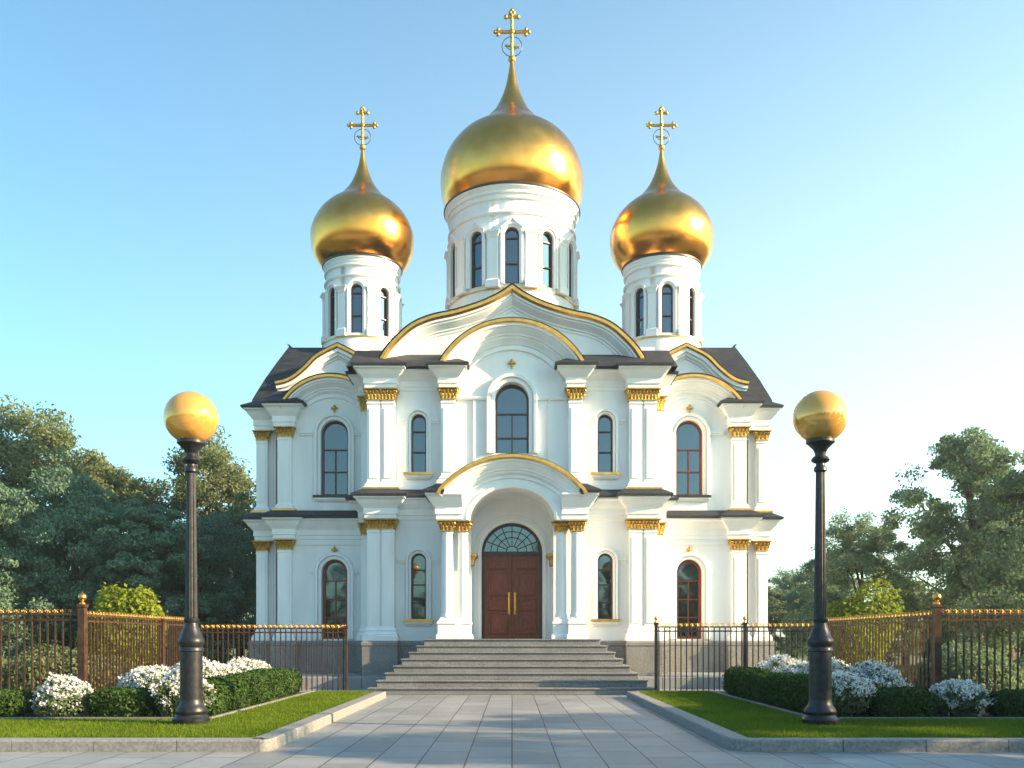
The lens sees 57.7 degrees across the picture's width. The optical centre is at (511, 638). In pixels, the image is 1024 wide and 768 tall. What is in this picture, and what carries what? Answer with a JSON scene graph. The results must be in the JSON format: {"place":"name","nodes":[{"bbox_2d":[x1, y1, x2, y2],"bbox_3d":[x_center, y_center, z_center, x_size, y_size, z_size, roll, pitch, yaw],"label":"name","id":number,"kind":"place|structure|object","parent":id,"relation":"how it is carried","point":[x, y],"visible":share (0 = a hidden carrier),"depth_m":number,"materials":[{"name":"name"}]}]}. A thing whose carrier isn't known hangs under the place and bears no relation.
{"place":"outdoors","nodes":[
{"label":"outdoors","id":0,"kind":"place"},
{"bbox_2d":[2,600,64,655],"bbox_3d":[-20.637,-0.423,37.777,4.648,3.525,4.514,0,0,-19],"label":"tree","id":1,"kind":"object","parent":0,"point":[20,630],"depth_m":36.97,"materials":[{"name":"green plant"}]},
{"bbox_2d":[240,8,783,674],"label":"church","id":2,"kind":"structure","parent":0,"point":[512,442],"depth_m":27.73,"materials":[{"name":"white paint"}]},
{"bbox_2d":[299,413,360,501],"bbox_3d":[-5.340,-5.460,28.030,2.080,2.661,0.360,0,0,0],"label":"window","id":3,"kind":"structure","parent":2,"relation":"in","point":[338,439],"depth_m":28.14,"materials":[{"name":"blue glass"}]},
{"bbox_2d":[310,552,357,638],"bbox_3d":[-5.340,-1.301,28.040,1.420,2.601,0.340,0,0,0],"label":"window","id":4,"kind":"structure","parent":2,"relation":"in","point":[338,574],"depth_m":28.13,"materials":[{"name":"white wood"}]},
{"bbox_2d":[398,408,438,479],"bbox_3d":[-2.630,-5.483,26.215,1.170,1.986,0.330,0,0,0],"label":"window","id":5,"kind":"structure","parent":2,"relation":"in","point":[418,430],"depth_m":26.17,"materials":[{"name":"white glass"}]},
{"bbox_2d":[398,548,438,625],"bbox_3d":[-2.630,-1.463,26.215,1.170,2.186,0.330,0,0,0],"label":"window","id":6,"kind":"structure","parent":2,"relation":"in","point":[418,569],"depth_m":26.17,"materials":[{"name":"white glass"}]},
{"bbox_2d":[486,373,537,452],"bbox_3d":[0.000,-6.318,26.145,1.430,2.236,0.450,0,0,0],"label":"window","id":7,"kind":"structure","parent":2,"relation":"in","point":[511,417],"depth_m":26.30,"materials":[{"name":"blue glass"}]},
{"bbox_2d":[474,515,549,638],"bbox_3d":[0.000,-1.746,26.305,2.140,3.488,0.330,0,0,0],"label":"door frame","id":8,"kind":"structure","parent":2,"relation":"in","point":[511,552],"depth_m":26.38,"materials":[{"name":"brown wood"}]},
{"bbox_2d":[585,408,625,479],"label":"window","id":9,"kind":"structure","parent":2,"relation":"in","point":[605,430],"depth_m":26.17,"materials":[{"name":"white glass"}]},
{"bbox_2d":[585,548,625,625],"bbox_3d":[2.630,-1.463,26.215,1.170,2.186,0.330,0,0,0],"label":"window","id":10,"kind":"structure","parent":2,"relation":"in","point":[605,569],"depth_m":26.17,"materials":[{"name":"white glass"}]},
{"bbox_2d":[666,552,713,638],"bbox_3d":[5.340,-1.301,28.040,1.420,2.601,0.340,0,0,0],"label":"window","id":11,"kind":"structure","parent":2,"relation":"in","point":[685,574],"depth_m":28.14,"materials":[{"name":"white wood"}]},
{"bbox_2d":[663,413,724,501],"bbox_3d":[5.340,-5.460,28.030,2.080,2.661,0.360,0,0,0],"label":"window","id":12,"kind":"structure","parent":2,"relation":"in","point":[685,439],"depth_m":28.14,"materials":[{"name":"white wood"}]},
{"bbox_2d":[0,689,1023,767],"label":"pavement","id":13,"kind":"structure","parent":0,"point":[506,731],"depth_m":11.04,"materials":[{"name":"stone"}]},
{"bbox_2d":[0,691,385,751],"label":"kerb","id":14,"kind":"structure","parent":13,"relation":"on","point":[276,738],"depth_m":10.70,"materials":[{"name":"stone"}]},
{"bbox_2d":[199,624,348,690],"bbox_3d":[-5.450,0.483,21.300,3.420,1.634,0.120,0,0,0],"label":"iron fence","id":15,"kind":"object","parent":13,"relation":"on","point":[345,627],"visible":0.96,"depth_m":21.29,"materials":[{"name":"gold metal"}]},
{"bbox_2d":[367,639,653,694],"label":"stone steps","id":16,"kind":"structure","parent":13,"relation":"on","point":[511,667],"depth_m":22.57,"materials":[{"name":"grey stone"}]},
{"bbox_2d":[156,672,910,688],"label":"church terrace","id":17,"kind":"structure","parent":13,"relation":"on","point":[358,681],"depth_m":24.25,"materials":[{"name":"stone"}]},
{"bbox_2d":[653,616,812,690],"bbox_3d":[5.168,0.371,21.300,3.865,1.858,0.130,0,0,0],"label":"iron fence","id":18,"kind":"object","parent":13,"relation":"on","point":[745,627],"visible":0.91,"depth_m":21.29,"materials":[{"name":"black metal"}]},
{"bbox_2d":[627,691,1023,751],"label":"kerb","id":19,"kind":"structure","parent":13,"relation":"on","point":[721,736],"depth_m":10.70,"materials":[{"name":"concrete"}]},
{"bbox_2d":[827,571,907,683],"bbox_3d":[8.998,-0.141,24.104,2.283,3.193,1.696,0,0,-28],"label":"lime shrub","id":20,"kind":"object","parent":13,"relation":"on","point":[847,606],"visible":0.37,"depth_m":23.68,"materials":[{"name":"green plant"}]},
{"bbox_2d":[0,0,1023,639],"label":"sky","id":21,"kind":"structure","parent":0,"point":[856,167],"materials":[{"name":"blue"}]},
{"bbox_2d":[229,640,1020,672],"bbox_3d":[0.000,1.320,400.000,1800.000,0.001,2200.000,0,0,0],"label":"ground","id":22,"kind":"structure","parent":0,"point":[799,658],"depth_m":62.96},
{"bbox_2d":[0,481,100,660],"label":"tree","id":23,"kind":"object","parent":22,"relation":"on","point":[10,528],"visible":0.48,"depth_m":29.58,"materials":[{"name":"green plant"}]},
{"bbox_2d":[0,394,125,647],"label":"tree","id":24,"kind":"object","parent":22,"relation":"on","point":[19,461],"visible":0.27,"depth_m":39.25,"materials":[{"name":"green plant"}]},
{"bbox_2d":[0,462,155,655],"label":"tree","id":25,"kind":"object","parent":22,"relation":"on","point":[70,525],"visible":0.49,"depth_m":29.99,"materials":[{"name":"green plant"}]},
{"bbox_2d":[29,447,168,584],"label":"tree","id":26,"kind":"object","parent":22,"relation":"on","point":[122,475],"visible":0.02,"depth_m":41.23,"materials":[{"name":"green plant"}]},
{"bbox_2d":[72,582,168,671],"bbox_3d":[-8.908,-0.018,22.005,2.097,2.650,2.326,0,0,33],"label":"lime shrub","id":27,"kind":"object","parent":22,"relation":"on","point":[139,602],"visible":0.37,"depth_m":21.46,"materials":[{"name":"green plant"}]},
{"bbox_2d":[61,498,237,664],"bbox_3d":[-11.666,-1.581,29.945,4.819,5.909,4.772,0,0,14],"label":"tree","id":28,"kind":"object","parent":22,"relation":"on","point":[140,523],"visible":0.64,"depth_m":29.23,"materials":[{"name":"green plant"}]},
{"bbox_2d":[115,425,255,657],"bbox_3d":[-14.202,-3.909,40.365,9.813,10.658,8.250,0,0,-6],"label":"tree","id":29,"kind":"object","parent":22,"relation":"on","point":[220,479],"visible":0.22,"depth_m":39.66,"materials":[{"name":"green plant"}]},
{"bbox_2d":[130,507,255,666],"bbox_3d":[-10.572,-1.596,31.456,4.830,5.926,5.750,0,0,21],"label":"tree","id":30,"kind":"object","parent":22,"relation":"on","point":[219,552],"visible":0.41,"depth_m":31.56,"materials":[{"name":"green plant"}]},
{"bbox_2d":[199,506,255,659],"bbox_3d":[-10.619,-1.944,37.042,4.537,6.653,4.537,0,0,-16],"label":"tree","id":31,"kind":"object","parent":22,"relation":"on","point":[233,509],"visible":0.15,"depth_m":36.39,"materials":[{"name":"green plant"}]},
{"bbox_2d":[768,586,806,657],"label":"tree","id":32,"kind":"object","parent":22,"relation":"on","point":[777,602],"visible":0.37,"depth_m":55.27,"materials":[{"name":"green plant"}]},
{"bbox_2d":[768,566,807,658],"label":"tree","id":33,"kind":"object","parent":22,"relation":"on","point":[786,583],"visible":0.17,"depth_m":61.78,"materials":[{"name":"green plant"}]},
{"bbox_2d":[782,547,869,655],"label":"tree","id":34,"kind":"object","parent":22,"relation":"on","point":[803,576],"visible":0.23,"depth_m":52.02,"materials":[{"name":"green plant"}]},
{"bbox_2d":[781,507,925,656],"bbox_3d":[14.120,-2.005,38.589,5.517,6.763,6.526,0,0,18],"label":"tree","id":35,"kind":"object","parent":22,"relation":"on","point":[863,560],"visible":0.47,"depth_m":37.28,"materials":[{"name":"green plant"}]},
{"bbox_2d":[879,426,1023,664],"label":"tree","id":36,"kind":"object","parent":22,"relation":"on","point":[972,462],"visible":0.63,"depth_m":33.36,"materials":[{"name":"green plant"}]},
{"bbox_2d":[921,450,1023,654],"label":"tree","id":37,"kind":"object","parent":22,"relation":"on","point":[1011,520],"visible":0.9,"depth_m":31.00,"materials":[{"name":"green plant"}]},
{"bbox_2d":[926,502,1023,659],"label":"tree","id":38,"kind":"object","parent":22,"relation":"on","point":[952,638],"visible":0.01,"depth_m":41.03,"materials":[{"name":"green plant"}]},
{"bbox_2d":[639,689,1023,737],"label":"lawn","id":39,"kind":"structure","parent":0,"point":[840,723],"depth_m":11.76,"materials":[{"name":"green plant"}]},
{"bbox_2d":[793,390,847,726],"bbox_3d":[4.210,-1.104,12.700,0.724,4.567,0.724,0,0,0],"label":"street lamp","id":40,"kind":"object","parent":39,"relation":"on","point":[820,419],"visible":1,"depth_m":12.58,"materials":[{"name":"black metal"}]},
{"bbox_2d":[720,692,999,716],"bbox_3d":[9.210,1.176,17.025,9.580,0.001,6.950,0,0,0],"label":"flower bed","id":41,"kind":"object","parent":39,"relation":"on","point":[982,712],"depth_m":14.49,"materials":[{"name":"soil"}]},
{"bbox_2d":[721,665,758,695],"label":"hedge","id":42,"kind":"object","parent":41,"relation":"on","point":[730,673],"visible":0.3,"depth_m":19.27,"materials":[{"name":"green plant"}]},
{"bbox_2d":[733,667,775,699],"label":"hedge","id":43,"kind":"object","parent":41,"relation":"on","point":[741,688],"visible":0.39,"depth_m":18.11,"materials":[{"name":"green plant"}]},
{"bbox_2d":[754,655,783,669],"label":"flowering shrub","id":44,"kind":"object","parent":41,"relation":"on","point":[760,663],"visible":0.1,"depth_m":19.94,"materials":[{"name":"white plant"}]},
{"bbox_2d":[747,671,792,704],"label":"hedge","id":45,"kind":"object","parent":41,"relation":"on","point":[760,688],"visible":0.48,"depth_m":16.74,"materials":[{"name":"green plant"}]},
{"bbox_2d":[760,654,800,670],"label":"flowering shrub","id":46,"kind":"object","parent":41,"relation":"on","point":[779,662],"visible":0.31,"depth_m":18.67,"materials":[{"name":"white plant"}]},
{"bbox_2d":[770,672,808,709],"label":"hedge","id":47,"kind":"object","parent":41,"relation":"on","point":[782,693],"visible":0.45,"depth_m":15.51,"materials":[{"name":"green plant"}]},
{"bbox_2d":[772,661,808,672],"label":"flowering shrub","id":48,"kind":"object","parent":41,"relation":"on","point":[792,667],"visible":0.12,"depth_m":17.56,"materials":[{"name":"white plant"}]},
{"bbox_2d":[792,657,852,673],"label":"flowering shrub","id":49,"kind":"object","parent":41,"relation":"on","point":[838,665],"visible":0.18,"depth_m":16.13,"materials":[{"name":"white plant"}]},
{"bbox_2d":[790,675,858,716],"bbox_3d":[4.888,0.884,14.552,0.931,0.684,1.397,0,0,0],"label":"hedge","id":50,"kind":"object","parent":41,"relation":"on","point":[799,698],"visible":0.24,"depth_m":14.55,"materials":[{"name":"green plant"}]},
{"bbox_2d":[832,670,877,716],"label":"flowering shrub","id":51,"kind":"object","parent":41,"relation":"on","point":[862,689],"visible":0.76,"depth_m":13.73,"materials":[{"name":"white plant"}]},
{"bbox_2d":[827,610,931,689],"bbox_3d":[7.080,0.348,18.400,0.029,1.664,5.600,0,0,0],"label":"iron fence","id":52,"kind":"object","parent":41,"relation":"on","point":[927,614],"visible":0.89,"depth_m":17.50,"materials":[{"name":"gold metal"}]},
{"bbox_2d":[846,659,913,692],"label":"flowering shrub","id":53,"kind":"object","parent":41,"relation":"on","point":[881,674],"visible":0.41,"depth_m":14.68,"materials":[{"name":"white plant"}]},
{"bbox_2d":[861,685,941,716],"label":"hedge","id":54,"kind":"object","parent":41,"relation":"on","point":[902,701],"visible":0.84,"depth_m":13.74,"materials":[{"name":"green plant"}]},
{"bbox_2d":[919,678,995,716],"bbox_3d":[6.717,0.908,14.134,1.101,0.647,0.851,0,0,0],"label":"flowering shrub","id":55,"kind":"object","parent":41,"relation":"on","point":[963,698],"visible":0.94,"depth_m":13.89,"materials":[{"name":"white plant"}]},
{"bbox_2d":[931,592,1023,700],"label":"iron fence","id":56,"kind":"object","parent":41,"relation":"on","point":[937,611],"visible":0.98,"depth_m":15.49,"materials":[{"name":"gold metal"}]},
{"bbox_2d":[985,687,1023,716],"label":"hedge","id":57,"kind":"object","parent":41,"relation":"on","point":[1006,704],"visible":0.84,"depth_m":13.88,"materials":[{"name":"green plant"}]},
{"bbox_2d":[709,690,1023,720],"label":"bed edging","id":58,"kind":"object","parent":39,"relation":"on","point":[802,715],"visible":0.42,"depth_m":13.47,"materials":[{"name":"concrete"}]},
{"bbox_2d":[900,639,1015,685],"bbox_3d":[9.515,0.693,19.516,2.824,1.398,1.573,0,0,0],"label":"shrub","id":59,"kind":"object","parent":39,"relation":"on","point":[982,649],"visible":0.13,"depth_m":19.41,"materials":[{"name":"green plant"}]},
{"bbox_2d":[910,645,1023,697],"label":"shrub","id":60,"kind":"object","parent":39,"relation":"on","point":[983,672],"visible":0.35,"depth_m":17.16,"materials":[{"name":"green plant"}]},
{"bbox_2d":[997,654,1023,683],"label":"shrub","id":61,"kind":"object","parent":39,"relation":"on","point":[1021,662],"visible":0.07,"depth_m":18.44,"materials":[{"name":"green plant"}]},
{"bbox_2d":[854,588,959,665],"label":"tree","id":62,"kind":"object","parent":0,"point":[921,601],"visible":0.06,"depth_m":45.17,"materials":[{"name":"green plant"}]},
{"bbox_2d":[921,599,1023,657],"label":"tree","id":63,"kind":"object","parent":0,"point":[1015,649],"visible":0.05,"depth_m":43.68,"materials":[{"name":"green plant"}]},
{"bbox_2d":[954,588,1023,658],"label":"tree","id":64,"kind":"object","parent":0,"point":[1022,649],"depth_m":44.92,"materials":[{"name":"green plant"}]},
{"label":"lawn","id":65,"kind":"structure","parent":0,"visible":0},
{"bbox_2d":[2,656,20,668],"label":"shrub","id":66,"kind":"object","parent":65,"relation":"on","point":[4,660],"visible":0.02,"depth_m":18.50,"materials":[{"name":"green plant"}]},
{"bbox_2d":[4,640,114,687],"bbox_3d":[-9.586,0.690,19.560,3.120,1.356,1.708,0,0,0],"label":"shrub","id":67,"kind":"object","parent":65,"relation":"on","point":[43,652],"visible":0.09,"depth_m":19.28,"materials":[{"name":"green plant"}]},
{"bbox_2d":[2,653,138,691],"bbox_3d":[-8.478,0.818,17.621,2.654,1.119,1.519,0,0,-15],"label":"shrub","id":68,"kind":"object","parent":65,"relation":"on","point":[35,672],"visible":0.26,"depth_m":17.18,"materials":[{"name":"green plant"}]},
{"bbox_2d":[87,610,198,690],"bbox_3d":[-7.160,0.358,18.400,0.160,1.684,5.600,0,0,0],"label":"iron fence","id":69,"kind":"object","parent":65,"relation":"on","point":[162,624],"visible":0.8,"depth_m":17.35,"materials":[{"name":"gold metal"}]},
{"bbox_2d":[1,690,314,719],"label":"bed edging","id":70,"kind":"object","parent":65,"relation":"on","point":[231,712],"visible":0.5,"depth_m":13.47,"materials":[{"name":"concrete"}]},
{"bbox_2d":[21,692,303,716],"bbox_3d":[-9.210,1.176,17.025,9.580,0.001,6.950,0,0,0],"label":"flower bed","id":71,"kind":"object","parent":65,"relation":"on","point":[40,715],"depth_m":14.39,"materials":[{"name":"soil"}]},
{"bbox_2d":[0,688,36,716],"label":"hedge","id":72,"kind":"object","parent":71,"relation":"on","point":[11,700],"visible":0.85,"depth_m":13.86,"materials":[{"name":"green plant"}]},
{"bbox_2d":[0,591,88,708],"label":"iron fence","id":73,"kind":"object","parent":71,"relation":"on","point":[82,606],"visible":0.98,"depth_m":15.49,"materials":[{"name":"gold metal"}]},
{"bbox_2d":[30,672,92,716],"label":"flowering shrub","id":74,"kind":"object","parent":71,"relation":"on","point":[51,696],"visible":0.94,"depth_m":13.83,"materials":[{"name":"white plant"}]},
{"bbox_2d":[85,686,162,716],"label":"hedge","id":75,"kind":"object","parent":71,"relation":"on","point":[120,701],"visible":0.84,"depth_m":13.73,"materials":[{"name":"green plant"}]},
{"bbox_2d":[117,664,173,708],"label":"flowering shrub","id":76,"kind":"object","parent":71,"relation":"on","point":[139,676],"visible":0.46,"depth_m":14.62,"materials":[{"name":"white plant"}]},
{"bbox_2d":[149,663,215,716],"bbox_3d":[-4.884,0.763,13.960,0.947,0.860,0.801,0,0,0],"label":"flowering shrub","id":77,"kind":"object","parent":71,"relation":"on","point":[170,685],"visible":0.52,"depth_m":13.71,"materials":[{"name":"white plant"}]},
{"bbox_2d":[170,656,222,677],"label":"flowering shrub","id":78,"kind":"object","parent":71,"relation":"on","point":[208,670],"visible":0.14,"depth_m":16.23,"materials":[{"name":"white plant"}]},
{"bbox_2d":[171,676,237,715],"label":"hedge","id":79,"kind":"object","parent":71,"relation":"on","point":[224,701],"visible":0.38,"depth_m":14.40,"materials":[{"name":"green plant"}]},
{"bbox_2d":[203,661,240,675],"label":"flowering shrub","id":80,"kind":"object","parent":71,"relation":"on","point":[224,670],"visible":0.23,"depth_m":17.36,"materials":[{"name":"white plant"}]},
{"bbox_2d":[203,674,256,709],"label":"hedge","id":81,"kind":"object","parent":71,"relation":"on","point":[244,688],"visible":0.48,"depth_m":15.56,"materials":[{"name":"green plant"}]},
{"bbox_2d":[227,657,264,671],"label":"flowering shrub","id":82,"kind":"object","parent":71,"relation":"on","point":[243,664],"visible":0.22,"depth_m":18.81,"materials":[{"name":"white plant"}]},
{"bbox_2d":[228,671,277,704],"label":"hedge","id":83,"kind":"object","parent":71,"relation":"on","point":[263,682],"visible":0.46,"depth_m":16.75,"materials":[{"name":"green plant"}]},
{"bbox_2d":[254,660,271,668],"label":"flowering shrub","id":84,"kind":"object","parent":71,"relation":"on","point":[264,664],"visible":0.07,"depth_m":19.97,"materials":[{"name":"white plant"}]},
{"bbox_2d":[246,667,289,698],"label":"hedge","id":85,"kind":"object","parent":71,"relation":"on","point":[280,677],"visible":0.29,"depth_m":18.12,"materials":[{"name":"green plant"}]},
{"bbox_2d":[269,667,302,696],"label":"hedge","id":86,"kind":"object","parent":71,"relation":"on","point":[294,678],"visible":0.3,"depth_m":19.26,"materials":[{"name":"green plant"}]},
{"bbox_2d":[0,689,374,737],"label":"grass","id":87,"kind":"structure","parent":65,"relation":"on","point":[255,721],"depth_m":12.53,"materials":[{"name":"green plant"}]},
{"bbox_2d":[163,391,218,725],"bbox_3d":[-4.400,-1.104,12.760,0.724,4.567,0.724,0,0,0],"label":"street lamp","id":88,"kind":"object","parent":65,"relation":"on","point":[191,420],"visible":0.99,"depth_m":12.64,"materials":[{"name":"black metal"}]}
]}

